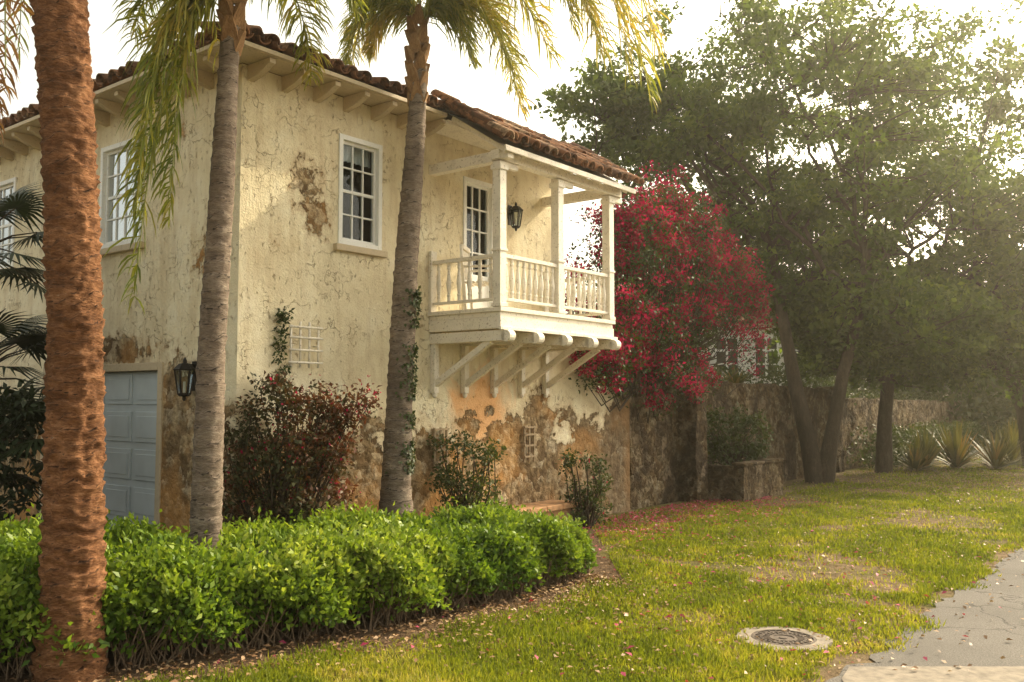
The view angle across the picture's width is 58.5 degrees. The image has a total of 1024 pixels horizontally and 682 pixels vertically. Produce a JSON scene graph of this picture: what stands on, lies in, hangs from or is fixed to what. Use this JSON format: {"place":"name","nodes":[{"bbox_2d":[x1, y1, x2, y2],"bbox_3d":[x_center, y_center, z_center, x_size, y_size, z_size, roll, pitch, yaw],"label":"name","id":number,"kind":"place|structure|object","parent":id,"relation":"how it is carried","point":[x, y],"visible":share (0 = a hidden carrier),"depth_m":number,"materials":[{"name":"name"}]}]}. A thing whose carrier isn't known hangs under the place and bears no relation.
{"place":"outdoors","nodes":[
{"label":"outdoors","id":0,"kind":"place"},
{"bbox_2d":[0,0,1023,397],"label":"sky","id":1,"kind":"structure","parent":0,"point":[480,89],"materials":[{"name":"white"}]},
{"bbox_2d":[110,406,1023,681],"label":"ground","id":2,"kind":"structure","parent":0,"point":[836,670],"depth_m":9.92,"materials":[{"name":"green plant"}]},
{"bbox_2d":[102,0,369,549],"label":"palm tree","id":3,"kind":"object","parent":2,"relation":"on","point":[182,18],"visible":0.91,"depth_m":7.54,"materials":[{"name":"grey plant"}]},
{"bbox_2d":[0,63,629,532],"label":"walls","id":4,"kind":"structure","parent":2,"relation":"on","point":[284,235],"depth_m":10.21,"materials":[{"name":"paint"}]},
{"bbox_2d":[173,357,196,400],"bbox_3d":[-3.333,0.390,9.335,0.228,0.446,0.222,-3,-5,38],"label":"wall lantern","id":5,"kind":"object","parent":4,"relation":"attached to","point":[189,368],"depth_m":9.31,"materials":[{"name":"black metal"}]},
{"bbox_2d":[4,241,387,549],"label":"sills and garage frame","id":6,"kind":"structure","parent":4,"relation":"attached to","point":[137,367],"depth_m":10.02,"materials":[{"name":"beige paint"}]},
{"bbox_2d":[102,371,157,539],"bbox_3d":[-4.753,1.419,10.661,2.550,2.100,0.054,-3,-5,38],"label":"garage door","id":7,"kind":"structure","parent":6,"relation":"attached to","point":[130,407],"depth_m":10.30,"materials":[{"name":"paint"}]},
{"bbox_2d":[0,40,446,163],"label":"eaves woodwork","id":8,"kind":"object","parent":4,"relation":"attached to","point":[22,137],"visible":0.59,"depth_m":10.03,"materials":[{"name":"beige paint"}]},
{"bbox_2d":[0,133,492,308],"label":"window frames","id":9,"kind":"structure","parent":4,"relation":"attached to","point":[375,174],"depth_m":10.67,"materials":[{"name":"white wood"}]},
{"bbox_2d":[0,149,139,262],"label":"window panes","id":10,"kind":"object","parent":9,"relation":"in","point":[112,192],"visible":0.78,"depth_m":10.72,"materials":[{"name":"glass"}]},
{"bbox_2d":[271,306,294,386],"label":"climbing vine","id":11,"kind":"object","parent":4,"relation":"attached to","point":[282,316],"visible":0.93,"depth_m":9.36,"materials":[{"name":"green plant"}]},
{"bbox_2d":[288,321,322,367],"bbox_3d":[-2.187,0.039,9.597,0.103,0.480,0.440,-3,-5,38],"label":"wall trellis","id":12,"kind":"object","parent":4,"relation":"attached to","point":[300,338],"depth_m":9.56,"materials":[{"name":"white paint"}]},
{"bbox_2d":[0,21,643,184],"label":"roof tiles","id":13,"kind":"object","parent":4,"relation":"on","point":[525,136],"visible":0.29,"depth_m":10.62,"materials":[{"name":"brown tile"}]},
{"bbox_2d":[214,63,452,120],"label":"roof deck","id":14,"kind":"structure","parent":4,"relation":"on","point":[449,117],"depth_m":11.46,"materials":[{"name":"beige wood"}]},
{"bbox_2d":[343,145,369,167],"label":"curtains","id":15,"kind":"object","parent":4,"relation":"attached to","point":[347,155],"visible":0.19,"depth_m":10.60,"materials":[{"name":"white fabric"}]},
{"bbox_2d":[432,426,536,468],"bbox_3d":[-0.320,1.367,11.918,0.061,0.520,2.060,-3,-5,38],"label":"wall trellis","id":16,"kind":"object","parent":4,"relation":"attached to","point":[446,429],"depth_m":12.51,"materials":[{"name":"white wood"}]},
{"bbox_2d":[508,203,522,230],"bbox_3d":[0.045,-1.688,12.433,0.199,0.400,0.204,-3,-5,38],"label":"wall lantern","id":17,"kind":"object","parent":4,"relation":"attached to","point":[514,223],"depth_m":12.42,"materials":[{"name":"black metal"}]},
{"bbox_2d":[428,114,635,397],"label":"balcony","id":18,"kind":"structure","parent":4,"relation":"attached to","point":[561,330],"depth_m":11.27,"materials":[{"name":"white paint"}]},
{"bbox_2d":[459,244,507,308],"bbox_3d":[-0.348,-0.734,11.204,0.520,0.866,0.450,-1,-4,10],"label":"patio chair","id":19,"kind":"object","parent":18,"relation":"on","point":[464,251],"visible":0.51,"depth_m":11.06,"materials":[{"name":"white paint"}]},
{"bbox_2d":[0,524,632,681],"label":"soil","id":20,"kind":"structure","parent":2,"relation":"on","point":[598,569],"depth_m":6.88,"materials":[{"name":"brown soil"}]},
{"bbox_2d":[0,379,45,552],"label":"shrub","id":21,"kind":"object","parent":20,"relation":"on","point":[16,404],"visible":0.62,"depth_m":8.96,"materials":[{"name":"green plant"}]},
{"bbox_2d":[0,375,45,501],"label":"shrub","id":22,"kind":"object","parent":20,"relation":"on","point":[38,444],"visible":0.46,"depth_m":8.94,"materials":[{"name":"green plant"}]},
{"bbox_2d":[0,181,46,302],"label":"fan palm","id":23,"kind":"object","parent":20,"relation":"on","point":[16,203],"visible":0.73,"depth_m":9.63,"materials":[{"name":"green plant"}]},
{"bbox_2d":[0,309,47,429],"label":"fan palm","id":24,"kind":"object","parent":20,"relation":"on","point":[32,340],"visible":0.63,"depth_m":9.72,"materials":[{"name":"green plant"}]},
{"bbox_2d":[0,0,327,681],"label":"palm tree","id":25,"kind":"object","parent":20,"relation":"on","point":[72,572],"visible":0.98,"depth_m":5.89,"materials":[{"name":"brown plant"}]},
{"bbox_2d":[0,495,597,680],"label":"hedge","id":26,"kind":"object","parent":20,"relation":"on","point":[324,569],"visible":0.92,"depth_m":6.90,"materials":[{"name":"green plant"}]},
{"bbox_2d":[222,369,382,542],"bbox_3d":[-2.150,1.314,8.854,1.747,2.104,0.938,0,-4,0],"label":"flowering shrub","id":27,"kind":"object","parent":20,"relation":"on","point":[275,480],"visible":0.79,"depth_m":8.84,"materials":[{"name":"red plant"}]},
{"bbox_2d":[248,0,673,516],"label":"palm tree","id":28,"kind":"object","parent":20,"relation":"on","point":[396,482],"visible":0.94,"depth_m":9.99,"materials":[{"name":"grey plant"}]},
{"bbox_2d":[385,285,421,475],"bbox_3d":[-1.140,0.424,9.940,0.282,2.071,0.433,-2,-4,25],"label":"ivy","id":29,"kind":"object","parent":28,"relation":"attached to","point":[411,448],"visible":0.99,"depth_m":9.91,"materials":[{"name":"green plant"}]},
{"bbox_2d":[425,429,508,512],"bbox_3d":[-0.537,1.778,10.973,1.015,1.442,0.707,0,-4,0],"label":"shrub","id":30,"kind":"object","parent":20,"relation":"on","point":[448,479],"visible":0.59,"depth_m":10.91,"materials":[{"name":"green plant"}]},
{"bbox_2d":[555,448,615,528],"bbox_3d":[1.010,2.047,12.718,0.858,1.123,0.692,0,-4,0],"label":"shrub","id":31,"kind":"object","parent":20,"relation":"on","point":[588,504],"visible":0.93,"depth_m":12.67,"materials":[{"name":"green plant"}]},
{"bbox_2d":[342,152,484,275],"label":"dark rooms","id":32,"kind":"object","parent":2,"relation":"on","point":[357,206],"visible":0.02,"depth_m":11.02,"materials":[{"name":"black"}]},
{"bbox_2d":[10,463,1023,681],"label":"fallen leaves","id":33,"kind":"object","parent":2,"relation":"on","point":[262,657],"visible":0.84,"depth_m":7.58,"materials":[{"name":"brown plant"}]},
{"bbox_2d":[506,500,577,520],"bbox_3d":[0.177,2.409,12.162,0.457,0.410,1.840,-3,-5,38],"label":"bench","id":34,"kind":"object","parent":2,"relation":"on","point":[555,507],"visible":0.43,"depth_m":12.41,"materials":[{"name":"stone"}]},
{"bbox_2d":[159,496,1000,681],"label":"fallen petals","id":35,"kind":"object","parent":2,"relation":"on","point":[633,533],"visible":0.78,"depth_m":12.65,"materials":[{"name":"pink plant"}]},
{"bbox_2d":[657,293,830,387],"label":"white cottage","id":36,"kind":"structure","parent":2,"relation":"on","point":[776,346],"depth_m":33.51,"materials":[{"name":"paint"}]},
{"bbox_2d":[700,336,806,377],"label":"cottage window frames","id":37,"kind":"structure","parent":36,"relation":"in","point":[715,360],"depth_m":33.46,"materials":[{"name":"paint"}]},
{"bbox_2d":[707,458,784,501],"bbox_3d":[4.154,2.560,16.740,1.061,0.780,1.815,-3,-5,38],"label":"stone planter","id":38,"kind":"object","parent":2,"relation":"on","point":[744,481],"visible":0.83,"depth_m":16.09,"materials":[{"name":"grey stone"}]},
{"bbox_2d":[705,402,774,464],"bbox_3d":[4.051,1.775,16.834,1.604,1.343,1.088,0,-4,0],"label":"shrub","id":39,"kind":"object","parent":38,"relation":"in","point":[726,455],"visible":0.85,"depth_m":16.65,"materials":[{"name":"green plant"}]},
{"bbox_2d":[527,0,1023,483],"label":"oak tree","id":40,"kind":"object","parent":2,"relation":"on","point":[903,311],"visible":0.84,"depth_m":20.02,"materials":[{"name":"green plant"}]},
{"bbox_2d":[737,626,832,652],"bbox_3d":[2.021,2.222,6.804,0.725,0.038,0.700,0,-4,0],"label":"manhole cover","id":41,"kind":"object","parent":2,"relation":"on","point":[791,637],"visible":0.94,"depth_m":6.78,"materials":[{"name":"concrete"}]},
{"bbox_2d":[565,266,1022,446],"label":"distant trees","id":42,"kind":"object","parent":2,"relation":"on","point":[988,409],"visible":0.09,"depth_m":32.06,"materials":[{"name":"green plant"}]},
{"bbox_2d":[629,366,975,509],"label":"garden wall","id":43,"kind":"structure","parent":2,"relation":"on","point":[669,460],"depth_m":17.45,"materials":[{"name":"brown stone"}]},
{"bbox_2d":[564,160,779,422],"bbox_3d":[2.835,-0.802,15.620,1.711,4.630,6.668,-3,-5,39],"label":"bougainvillea","id":44,"kind":"object","parent":43,"relation":"attached to","point":[668,222],"visible":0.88,"depth_m":15.01,"materials":[{"name":"red plant"}]},
{"bbox_2d":[695,354,720,374],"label":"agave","id":45,"kind":"object","parent":43,"relation":"on","point":[706,363],"visible":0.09,"depth_m":17.58,"materials":[{"name":"green plant"}]},
{"bbox_2d":[722,363,753,382],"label":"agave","id":46,"kind":"object","parent":43,"relation":"on","point":[735,379],"visible":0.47,"depth_m":19.08,"materials":[{"name":"green plant"}]},
{"bbox_2d":[709,357,1011,468],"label":"undergrowth","id":47,"kind":"object","parent":2,"relation":"on","point":[897,433],"visible":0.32,"depth_m":24.57,"materials":[{"name":"green plant"}]},
{"bbox_2d":[751,0,1023,472],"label":"oak tree","id":48,"kind":"object","parent":2,"relation":"on","point":[988,220],"visible":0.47,"depth_m":22.20,"materials":[{"name":"green plant"}]},
{"bbox_2d":[893,438,940,471],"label":"strap leaf plant","id":49,"kind":"object","parent":2,"relation":"on","point":[916,457],"visible":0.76,"depth_m":22.36,"materials":[{"name":"green plant"}]},
{"bbox_2d":[893,423,970,470],"bbox_3d":[10.366,2.651,23.080,2.332,1.240,2.043,0,-4,0],"label":"strap leaf plant","id":50,"kind":"object","parent":2,"relation":"on","point":[923,440],"visible":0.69,"depth_m":22.85,"materials":[{"name":"green plant"}]},
{"bbox_2d":[842,666,1023,681],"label":"driveway apron","id":51,"kind":"object","parent":2,"relation":"on","point":[938,674],"visible":0.89,"depth_m":5.92,"materials":[{"name":"concrete"}]},
{"bbox_2d":[927,417,1000,470],"bbox_3d":[11.492,2.620,23.457,2.306,1.336,2.461,-2,-4,30],"label":"strap leaf plant","id":52,"kind":"object","parent":2,"relation":"on","point":[952,449],"visible":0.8,"depth_m":23.24,"materials":[{"name":"green plant"}]},
{"bbox_2d":[957,422,1023,468],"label":"strap leaf plant","id":53,"kind":"object","parent":2,"relation":"on","point":[994,456],"visible":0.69,"depth_m":23.11,"materials":[{"name":"green plant"}]},
{"bbox_2d":[975,417,1021,463],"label":"strap leaf plant","id":54,"kind":"object","parent":2,"relation":"on","point":[1014,437],"visible":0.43,"depth_m":24.73,"materials":[{"name":"green plant"}]},
{"bbox_2d":[825,546,1023,681],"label":"road","id":55,"kind":"structure","parent":0,"point":[994,622],"depth_m":7.03,"materials":[{"name":"concrete"}]}
]}

